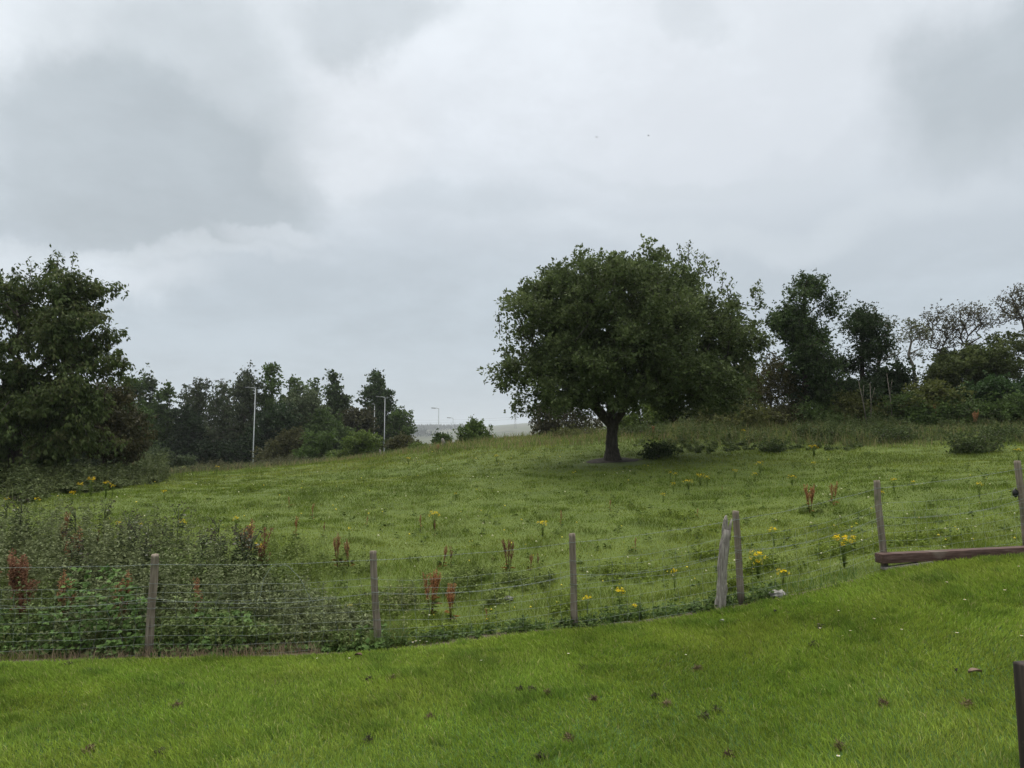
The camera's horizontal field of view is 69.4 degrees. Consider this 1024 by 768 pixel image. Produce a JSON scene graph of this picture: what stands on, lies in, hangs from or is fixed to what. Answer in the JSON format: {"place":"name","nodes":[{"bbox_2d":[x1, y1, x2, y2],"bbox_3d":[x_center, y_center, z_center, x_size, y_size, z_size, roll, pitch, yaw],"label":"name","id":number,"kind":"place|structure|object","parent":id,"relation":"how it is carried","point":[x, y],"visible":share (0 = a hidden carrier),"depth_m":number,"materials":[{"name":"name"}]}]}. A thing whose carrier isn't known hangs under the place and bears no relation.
{"place":"outdoors","nodes":[
{"label":"outdoors","id":0,"kind":"place"},
{"bbox_2d":[0,422,1023,660],"bbox_3d":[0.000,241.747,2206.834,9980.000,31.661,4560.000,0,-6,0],"label":"field ground","id":1,"kind":"structure","parent":0,"point":[579,515],"depth_m":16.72,"materials":[{"name":"green plant"}]},
{"bbox_2d":[7,496,33,555],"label":"thistle plant","id":2,"kind":"object","parent":1,"relation":"on","point":[19,511],"visible":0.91,"depth_m":12.67,"materials":[{"name":"green plant"}]},
{"bbox_2d":[7,548,46,623],"bbox_3d":[-6.248,2.748,9.574,0.589,1.232,0.529,-2,-6,15],"label":"dock plant","id":3,"kind":"object","parent":1,"relation":"on","point":[22,574],"visible":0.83,"depth_m":9.46,"materials":[{"name":"red plant"}]},
{"bbox_2d":[57,569,76,612],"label":"dock plant","id":4,"kind":"object","parent":1,"relation":"on","point":[61,590],"visible":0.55,"depth_m":9.33,"materials":[{"name":"red plant"}]},
{"bbox_2d":[54,539,83,603],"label":"thistle plant","id":5,"kind":"object","parent":1,"relation":"on","point":[77,553],"visible":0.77,"depth_m":10.78,"materials":[{"name":"green plant"}]},
{"bbox_2d":[0,244,141,472],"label":"cherry tree","id":6,"kind":"object","parent":1,"relation":"on","point":[35,401],"visible":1,"depth_m":26.45,"materials":[{"name":"green plant"}]},
{"bbox_2d":[58,529,83,592],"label":"thistle plant","id":7,"kind":"object","parent":1,"relation":"on","point":[71,551],"visible":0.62,"depth_m":11.20,"materials":[{"name":"green plant"}]},
{"bbox_2d":[62,526,82,582],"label":"dock plant","id":8,"kind":"object","parent":1,"relation":"on","point":[79,537],"visible":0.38,"depth_m":11.29,"materials":[{"name":"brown plant"}]},
{"bbox_2d":[63,504,85,556],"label":"thistle plant","id":9,"kind":"object","parent":1,"relation":"on","point":[73,513],"visible":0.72,"depth_m":12.47,"materials":[{"name":"green plant"}]},
{"bbox_2d":[93,500,115,548],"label":"thistle plant","id":10,"kind":"object","parent":1,"relation":"on","point":[107,510],"visible":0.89,"depth_m":13.16,"materials":[{"name":"green plant"}]},
{"bbox_2d":[63,372,159,466],"bbox_3d":[-16.888,1.771,30.980,3.872,4.889,3.817,3,-7,-28],"label":"cherry tree","id":11,"kind":"object","parent":1,"relation":"on","point":[117,424],"visible":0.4,"depth_m":30.78,"materials":[{"name":"green plant"}]},
{"bbox_2d":[107,570,131,631],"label":"dock plant","id":12,"kind":"object","parent":1,"relation":"on","point":[127,585],"visible":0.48,"depth_m":9.39,"materials":[{"name":"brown plant"}]},
{"bbox_2d":[115,508,139,567],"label":"thistle plant","id":13,"kind":"object","parent":1,"relation":"on","point":[128,526],"visible":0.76,"depth_m":12.04,"materials":[{"name":"green plant"}]},
{"bbox_2d":[107,396,158,465],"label":"maple tree","id":14,"kind":"object","parent":1,"relation":"on","point":[149,411],"visible":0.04,"depth_m":60.09,"materials":[{"name":"green plant"}]},
{"bbox_2d":[118,373,155,421],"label":"ash tree","id":15,"kind":"object","parent":1,"relation":"on","point":[139,387],"visible":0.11,"depth_m":83.83,"materials":[{"name":"green plant"}]},
{"bbox_2d":[127,524,148,584],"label":"thistle plant","id":16,"kind":"object","parent":1,"relation":"on","point":[135,542],"visible":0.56,"depth_m":11.53,"materials":[{"name":"green plant"}]},
{"bbox_2d":[137,363,165,447],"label":"ash tree","id":17,"kind":"object","parent":1,"relation":"on","point":[152,383],"visible":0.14,"depth_m":86.12,"materials":[{"name":"green plant"}]},
{"bbox_2d":[0,451,325,508],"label":"corner weeds","id":18,"kind":"object","parent":1,"relation":"on","point":[14,479],"visible":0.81,"depth_m":25.37,"materials":[{"name":"green plant"}]},
{"bbox_2d":[150,379,178,448],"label":"alder tree","id":19,"kind":"object","parent":1,"relation":"on","point":[164,427],"visible":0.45,"depth_m":83.36,"materials":[{"name":"green plant"}]},
{"bbox_2d":[144,445,196,467],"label":"elder shrub","id":20,"kind":"object","parent":1,"relation":"on","point":[183,460],"visible":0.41,"depth_m":49.94,"materials":[{"name":"green plant"}]},
{"bbox_2d":[167,502,188,560],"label":"thistle plant","id":21,"kind":"object","parent":1,"relation":"on","point":[178,518],"visible":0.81,"depth_m":12.61,"materials":[{"name":"green plant"}]},
{"bbox_2d":[158,377,216,463],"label":"birch tree","id":22,"kind":"object","parent":1,"relation":"on","point":[197,400],"visible":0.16,"depth_m":83.72,"materials":[{"name":"green plant"}]},
{"bbox_2d":[192,577,202,620],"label":"dock plant","id":23,"kind":"object","parent":1,"relation":"on","point":[196,586],"visible":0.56,"depth_m":9.56,"materials":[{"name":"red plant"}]},
{"bbox_2d":[192,529,215,588],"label":"thistle plant","id":24,"kind":"object","parent":1,"relation":"on","point":[205,550],"visible":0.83,"depth_m":11.25,"materials":[{"name":"green plant"}]},
{"bbox_2d":[156,400,252,465],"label":"bush","id":25,"kind":"object","parent":1,"relation":"on","point":[185,441],"visible":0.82,"depth_m":77.13,"materials":[{"name":"green plant"}]},
{"bbox_2d":[0,483,414,660],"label":"undergrowth","id":26,"kind":"object","parent":1,"relation":"on","point":[335,638],"visible":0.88,"depth_m":9.40,"materials":[{"name":"green plant"}]},
{"bbox_2d":[199,379,244,465],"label":"birch tree","id":27,"kind":"object","parent":1,"relation":"on","point":[223,412],"visible":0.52,"depth_m":81.47,"materials":[{"name":"green plant"}]},
{"bbox_2d":[230,529,254,597],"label":"thistle plant","id":28,"kind":"object","parent":1,"relation":"on","point":[235,543],"visible":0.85,"depth_m":11.15,"materials":[{"name":"green plant"}]},
{"bbox_2d":[238,518,254,572],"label":"dock plant","id":29,"kind":"object","parent":1,"relation":"on","point":[251,531],"visible":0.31,"depth_m":11.99,"materials":[{"name":"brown plant"}]},
{"bbox_2d":[228,360,265,462],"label":"birch tree","id":30,"kind":"object","parent":1,"relation":"on","point":[247,395],"visible":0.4,"depth_m":85.61,"materials":[{"name":"green plant"}]},
{"bbox_2d":[239,529,262,589],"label":"thistle plant","id":31,"kind":"object","parent":1,"relation":"on","point":[252,541],"visible":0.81,"depth_m":11.14,"materials":[{"name":"green plant"}]},
{"bbox_2d":[255,527,273,586],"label":"dock plant","id":32,"kind":"object","parent":1,"relation":"on","point":[262,545],"visible":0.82,"depth_m":11.24,"materials":[{"name":"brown plant"}]},
{"bbox_2d":[246,362,285,439],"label":"poplar tree","id":33,"kind":"object","parent":1,"relation":"on","point":[271,384],"visible":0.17,"depth_m":87.90,"materials":[{"name":"green plant"}]},
{"bbox_2d":[235,402,303,462],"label":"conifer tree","id":34,"kind":"object","parent":1,"relation":"on","point":[278,418],"visible":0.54,"depth_m":78.92,"materials":[{"name":"green plant"}]},
{"bbox_2d":[250,426,306,461],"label":"hawthorn shrub","id":35,"kind":"object","parent":1,"relation":"on","point":[291,441],"visible":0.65,"depth_m":60.91,"materials":[{"name":"green plant"}]},
{"bbox_2d":[276,374,303,410],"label":"poplar tree","id":36,"kind":"object","parent":1,"relation":"on","point":[291,381],"visible":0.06,"depth_m":92.06,"materials":[{"name":"green plant"}]},
{"bbox_2d":[274,381,332,435],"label":"willow tree","id":37,"kind":"object","parent":1,"relation":"on","point":[304,401],"visible":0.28,"depth_m":83.40,"materials":[{"name":"green plant"}]},
{"bbox_2d":[301,377,323,406],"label":"poplar tree","id":38,"kind":"object","parent":1,"relation":"on","point":[312,384],"visible":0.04,"depth_m":92.28,"materials":[{"name":"green plant"}]},
{"bbox_2d":[290,427,339,459],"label":"sallow shrub","id":39,"kind":"object","parent":1,"relation":"on","point":[314,447],"visible":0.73,"depth_m":59.42,"materials":[{"name":"green plant"}]},
{"bbox_2d":[302,407,359,456],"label":"alder tree","id":40,"kind":"object","parent":1,"relation":"on","point":[324,420],"visible":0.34,"depth_m":80.96,"materials":[{"name":"green plant"}]},
{"bbox_2d":[318,368,354,425],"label":"poplar tree","id":41,"kind":"object","parent":1,"relation":"on","point":[337,401],"visible":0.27,"depth_m":87.65,"materials":[{"name":"green plant"}]},
{"bbox_2d":[333,532,345,566],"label":"dock plant","id":42,"kind":"object","parent":1,"relation":"on","point":[337,545],"visible":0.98,"depth_m":12.76,"materials":[{"name":"brown plant"}]},
{"bbox_2d":[325,429,385,459],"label":"hazel shrub","id":43,"kind":"object","parent":1,"relation":"on","point":[361,442],"visible":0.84,"depth_m":57.07,"materials":[{"name":"green plant"}]},
{"bbox_2d":[335,405,379,455],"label":"sallow tree","id":44,"kind":"object","parent":1,"relation":"on","point":[364,419],"visible":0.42,"depth_m":85.50,"materials":[{"name":"green plant"}]},
{"bbox_2d":[355,368,406,453],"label":"poplar tree","id":45,"kind":"object","parent":1,"relation":"on","point":[370,392],"visible":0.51,"depth_m":95.23,"materials":[{"name":"green plant"}]},
{"bbox_2d":[381,405,417,452],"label":"poplar tree","id":46,"kind":"object","parent":1,"relation":"on","point":[398,426],"visible":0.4,"depth_m":91.73,"materials":[{"name":"green plant"}]},
{"bbox_2d":[380,430,423,450],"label":"hawthorn shrub","id":47,"kind":"object","parent":1,"relation":"on","point":[396,442],"visible":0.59,"depth_m":53.19,"materials":[{"name":"green plant"}]},
{"bbox_2d":[1,580,852,662],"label":"soil strip","id":48,"kind":"object","parent":1,"relation":"on","point":[437,643],"visible":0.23,"depth_m":8.65,"materials":[{"name":"brown soil"}]},
{"bbox_2d":[714,515,731,608],"bbox_3d":[2.555,2.195,8.940,0.245,1.204,0.132,-2,-6,14],"label":"split post","id":49,"kind":"object","parent":48,"relation":"on","point":[722,588],"visible":0.88,"depth_m":8.90,"materials":[{"name":"grey wood"}]},
{"bbox_2d":[422,568,441,613],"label":"dock plant","id":50,"kind":"object","parent":1,"relation":"on","point":[435,581],"visible":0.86,"depth_m":10.66,"materials":[{"name":"red plant"}]},
{"bbox_2d":[430,428,452,445],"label":"hawthorn shrub","id":51,"kind":"object","parent":1,"relation":"on","point":[438,437],"visible":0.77,"depth_m":45.67,"materials":[{"name":"green plant"}]},
{"bbox_2d":[168,420,726,473],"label":"crest grass","id":52,"kind":"structure","parent":1,"relation":"on","point":[539,439],"depth_m":37.50,"materials":[{"name":"green plant"}]},
{"bbox_2d":[444,583,458,619],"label":"dock plant","id":53,"kind":"object","parent":1,"relation":"on","point":[450,598],"visible":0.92,"depth_m":10.25,"materials":[{"name":"red plant"}]},
{"bbox_2d":[450,414,496,441],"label":"dogwood shrub","id":54,"kind":"object","parent":1,"relation":"on","point":[473,428],"visible":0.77,"depth_m":41.65,"materials":[{"name":"green plant"}]},
{"bbox_2d":[500,539,514,573],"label":"dock plant","id":55,"kind":"object","parent":1,"relation":"on","point":[511,554],"visible":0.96,"depth_m":12.48,"materials":[{"name":"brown plant"}]},
{"bbox_2d":[3,424,1019,648],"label":"pasture weeds","id":56,"kind":"object","parent":1,"relation":"on","point":[498,596],"visible":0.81,"depth_m":11.27,"materials":[{"name":"green plant"}]},
{"bbox_2d":[0,552,1023,767],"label":"lawn","id":57,"kind":"structure","parent":1,"relation":"on","point":[650,746],"depth_m":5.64,"materials":[{"name":"green plant"}]},
{"bbox_2d":[1013,661,1023,767],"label":"deck post","id":58,"kind":"object","parent":57,"relation":"on","point":[1018,669],"visible":1,"depth_m":2.28,"materials":[{"name":"brown wood"}]},
{"bbox_2d":[0,460,1023,658],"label":"wire fence","id":59,"kind":"object","parent":1,"relation":"on","point":[151,605],"visible":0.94,"depth_m":8.88,"materials":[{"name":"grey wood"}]},
{"bbox_2d":[57,427,1015,619],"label":"clover flowers","id":60,"kind":"object","parent":1,"relation":"on","point":[621,525],"visible":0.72,"depth_m":14.19,"materials":[{"name":"white plant"}]},
{"bbox_2d":[528,401,602,435],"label":"bush","id":61,"kind":"object","parent":1,"relation":"on","point":[548,424],"visible":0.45,"depth_m":41.50,"materials":[{"name":"green plant"}]},
{"bbox_2d":[548,422,605,437],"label":"bramble clump","id":62,"kind":"object","parent":1,"relation":"on","point":[569,431],"visible":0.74,"depth_m":38.02,"materials":[{"name":"green plant"}]},
{"bbox_2d":[586,457,641,462],"bbox_3d":[3.905,2.907,28.148,2.186,0.224,1.457,0,-6,0],"label":"soil patch","id":63,"kind":"object","parent":1,"relation":"on","point":[599,460],"visible":0.74,"depth_m":27.79,"materials":[{"name":"brown soil"}]},
{"bbox_2d":[476,233,778,460],"bbox_3d":[4.762,-1.298,28.484,9.452,8.761,10.380,-4,-7,37],"label":"tree","id":64,"kind":"object","parent":63,"relation":"on","point":[668,353],"visible":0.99,"depth_m":26.15,"materials":[{"name":"green plant"}]},
{"bbox_2d":[601,402,670,431],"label":"hawthorn tree","id":65,"kind":"object","parent":1,"relation":"on","point":[648,414],"visible":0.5,"depth_m":39.52,"materials":[{"name":"green plant"}]},
{"bbox_2d":[617,421,671,436],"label":"bramble clump","id":66,"kind":"object","parent":1,"relation":"on","point":[629,429],"visible":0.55,"depth_m":35.91,"materials":[{"name":"green plant"}]},
{"bbox_2d":[637,439,682,459],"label":"bramble clump","id":67,"kind":"object","parent":1,"relation":"on","point":[654,451],"visible":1,"depth_m":28.07,"materials":[{"name":"green plant"}]},
{"bbox_2d":[661,395,698,423],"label":"hawthorn tree","id":68,"kind":"object","parent":1,"relation":"on","point":[675,418],"visible":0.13,"depth_m":39.77,"materials":[{"name":"green plant"}]},
{"bbox_2d":[682,400,745,426],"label":"hawthorn bush","id":69,"kind":"object","parent":1,"relation":"on","point":[703,419],"visible":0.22,"depth_m":36.73,"materials":[{"name":"green plant"}]},
{"bbox_2d":[714,396,790,429],"bbox_3d":[11.380,1.409,35.396,3.452,1.831,3.057,0,-6,0],"label":"hawthorn bush","id":70,"kind":"object","parent":1,"relation":"on","point":[748,414],"visible":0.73,"depth_m":34.72,"materials":[{"name":"green plant"}]},
{"bbox_2d":[734,349,808,413],"bbox_3d":[12.978,0.143,37.173,4.696,4.032,3.609,0,-6,0],"label":"hawthorn tree","id":71,"kind":"object","parent":1,"relation":"on","point":[766,392],"visible":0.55,"depth_m":36.71,"materials":[{"name":"green plant"}]},
{"bbox_2d":[754,437,795,452],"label":"bramble clump","id":72,"kind":"object","parent":1,"relation":"on","point":[774,445],"visible":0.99,"depth_m":28.17,"materials":[{"name":"green plant"}]},
{"bbox_2d":[756,392,821,426],"bbox_3d":[13.214,1.219,35.315,2.986,1.964,3.242,-4,-7,36],"label":"hawthorn bush","id":73,"kind":"object","parent":1,"relation":"on","point":[783,408],"visible":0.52,"depth_m":35.10,"materials":[{"name":"green plant"}]},
{"bbox_2d":[785,422,816,438],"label":"bramble clump","id":74,"kind":"object","parent":1,"relation":"on","point":[803,427],"visible":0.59,"depth_m":30.90,"materials":[{"name":"green plant"}]},
{"bbox_2d":[802,484,814,512],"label":"dock plant","id":75,"kind":"object","parent":1,"relation":"on","point":[812,490],"visible":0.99,"depth_m":15.82,"materials":[{"name":"red plant"}]},
{"bbox_2d":[761,267,858,404],"bbox_3d":[14.679,-1.826,36.340,4.281,7.859,3.900,5,-8,-41],"label":"ivy clad tree","id":76,"kind":"object","parent":1,"relation":"on","point":[807,353],"visible":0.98,"depth_m":35.87,"materials":[{"name":"green plant"}]},
{"bbox_2d":[790,394,855,427],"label":"bramble bush","id":77,"kind":"object","parent":1,"relation":"on","point":[813,414],"visible":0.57,"depth_m":34.49,"materials":[{"name":"green plant"}]},
{"bbox_2d":[633,411,1023,453],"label":"bank weeds","id":78,"kind":"object","parent":1,"relation":"on","point":[947,426],"visible":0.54,"depth_m":31.27,"materials":[{"name":"green plant"}]},
{"bbox_2d":[832,535,853,567],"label":"ragwort plant","id":79,"kind":"object","parent":1,"relation":"on","point":[844,555],"visible":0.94,"depth_m":9.84,"materials":[{"name":"green plant"}]},
{"bbox_2d":[781,355,924,409],"bbox_3d":[16.549,0.323,36.066,7.135,3.265,4.001,0,-6,0],"label":"elder bush","id":80,"kind":"object","parent":1,"relation":"on","point":[898,378],"visible":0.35,"depth_m":35.39,"materials":[{"name":"green plant"}]},
{"bbox_2d":[822,388,904,424],"bbox_3d":[16.239,1.177,34.817,3.723,1.903,3.136,0,-6,0],"label":"elder bush","id":81,"kind":"object","parent":1,"relation":"on","point":[850,403],"visible":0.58,"depth_m":34.34,"materials":[{"name":"green plant"}]},
{"bbox_2d":[823,300,906,381],"bbox_3d":[18.338,-1.286,38.332,4.446,6.480,3.658,4,-7,-31],"label":"holly tree","id":82,"kind":"object","parent":1,"relation":"on","point":[870,340],"visible":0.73,"depth_m":37.78,"materials":[{"name":"green plant"}]},
{"bbox_2d":[850,301,911,369],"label":"sycamore tree","id":83,"kind":"object","parent":1,"relation":"on","point":[898,350],"visible":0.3,"depth_m":40.23,"materials":[{"name":"green plant"}]},
{"bbox_2d":[855,420,921,443],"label":"bramble clump","id":84,"kind":"object","parent":1,"relation":"on","point":[894,434],"visible":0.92,"depth_m":28.88,"materials":[{"name":"green plant"}]},
{"bbox_2d":[861,391,919,422],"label":"bramble bush","id":85,"kind":"object","parent":1,"relation":"on","point":[896,401],"visible":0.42,"depth_m":33.74,"materials":[{"name":"green plant"}]},
{"bbox_2d":[880,561,933,569],"bbox_3d":[4.965,2.280,9.294,0.618,0.103,0.120,0,-6,-1],"label":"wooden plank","id":86,"kind":"object","parent":1,"relation":"on","point":[892,566],"visible":0.61,"depth_m":9.27,"materials":[{"name":"brown wood"}]},
{"bbox_2d":[894,317,933,384],"bbox_3d":[20.450,-0.800,37.300,1.965,5.231,1.600,0,-6,0],"label":"gnarled tree","id":87,"kind":"object","parent":1,"relation":"on","point":[918,334],"visible":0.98,"depth_m":37.35,"materials":[{"name":"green plant"}]},
{"bbox_2d":[880,396,959,425],"bbox_3d":[18.606,1.200,33.518,3.292,1.622,2.801,2,-6,-18],"label":"bramble bush","id":88,"kind":"object","parent":1,"relation":"on","point":[921,415],"visible":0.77,"depth_m":32.81,"materials":[{"name":"green plant"}]},
{"bbox_2d":[892,377,977,415],"bbox_3d":[19.362,0.772,34.154,3.907,2.289,3.247,0,-6,0],"label":"hazel bush","id":89,"kind":"object","parent":1,"relation":"on","point":[936,388],"visible":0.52,"depth_m":33.51,"materials":[{"name":"green plant"}]},
{"bbox_2d":[918,298,964,361],"bbox_3d":[22.285,-1.362,38.392,2.333,6.196,2.318,5,-8,-39],"label":"gnarled tree","id":90,"kind":"object","parent":1,"relation":"on","point":[945,331],"visible":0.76,"depth_m":38.31,"materials":[{"name":"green plant"}]},
{"bbox_2d":[874,546,1023,563],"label":"timber beam","id":91,"kind":"structure","parent":1,"relation":"on","point":[913,556],"depth_m":9.34,"materials":[{"name":"brown wood"}]},
{"bbox_2d":[924,388,1000,424],"bbox_3d":[20.299,1.083,33.539,3.697,1.882,3.118,3,-7,-27],"label":"bramble bush","id":92,"kind":"object","parent":1,"relation":"on","point":[959,409],"visible":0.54,"depth_m":32.72,"materials":[{"name":"green plant"}]},
{"bbox_2d":[916,327,1023,390],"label":"hawthorn bush","id":93,"kind":"object","parent":1,"relation":"on","point":[969,363],"visible":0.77,"depth_m":36.24,"materials":[{"name":"green plant"}]},
{"bbox_2d":[940,299,1000,381],"bbox_3d":[23.835,-1.425,38.371,2.915,6.268,2.724,0,-6,0],"label":"gnarled tree","id":94,"kind":"object","parent":1,"relation":"on","point":[978,318],"visible":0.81,"depth_m":38.36,"materials":[{"name":"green plant"}]},
{"bbox_2d":[940,426,1015,453],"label":"bramble clump","id":95,"kind":"object","parent":1,"relation":"on","point":[971,444],"visible":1,"depth_m":25.01,"materials":[{"name":"green plant"}]},
{"bbox_2d":[945,370,1023,404],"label":"bramble bush","id":96,"kind":"object","parent":1,"relation":"on","point":[984,386],"visible":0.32,"depth_m":33.33,"materials":[{"name":"green plant"}]},
{"bbox_2d":[960,386,1023,424],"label":"bramble bush","id":97,"kind":"object","parent":1,"relation":"on","point":[1011,408],"visible":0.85,"depth_m":31.96,"materials":[{"name":"green plant"}]},
{"bbox_2d":[979,421,1023,441],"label":"bramble clump","id":98,"kind":"object","parent":1,"relation":"on","point":[997,429],"visible":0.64,"depth_m":27.55,"materials":[{"name":"green plant"}]},
{"bbox_2d":[987,282,1023,328],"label":"gnarled tree","id":99,"kind":"object","parent":1,"relation":"on","point":[1015,306],"visible":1,"depth_m":37.60,"materials":[{"name":"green plant"}]},
{"bbox_2d":[0,0,1023,425],"label":"sky","id":100,"kind":"structure","parent":0,"point":[351,188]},
{"bbox_2d":[413,419,689,445],"bbox_3d":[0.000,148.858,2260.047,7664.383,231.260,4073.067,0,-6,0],"label":"moorland hill","id":101,"kind":"structure","parent":0,"point":[499,430],"depth_m":1956.60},
{"bbox_2d":[410,423,484,436],"bbox_3d":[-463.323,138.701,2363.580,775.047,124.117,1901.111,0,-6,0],"label":"woodland","id":102,"kind":"object","parent":101,"relation":"on","point":[422,430],"visible":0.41,"depth_m":2322.99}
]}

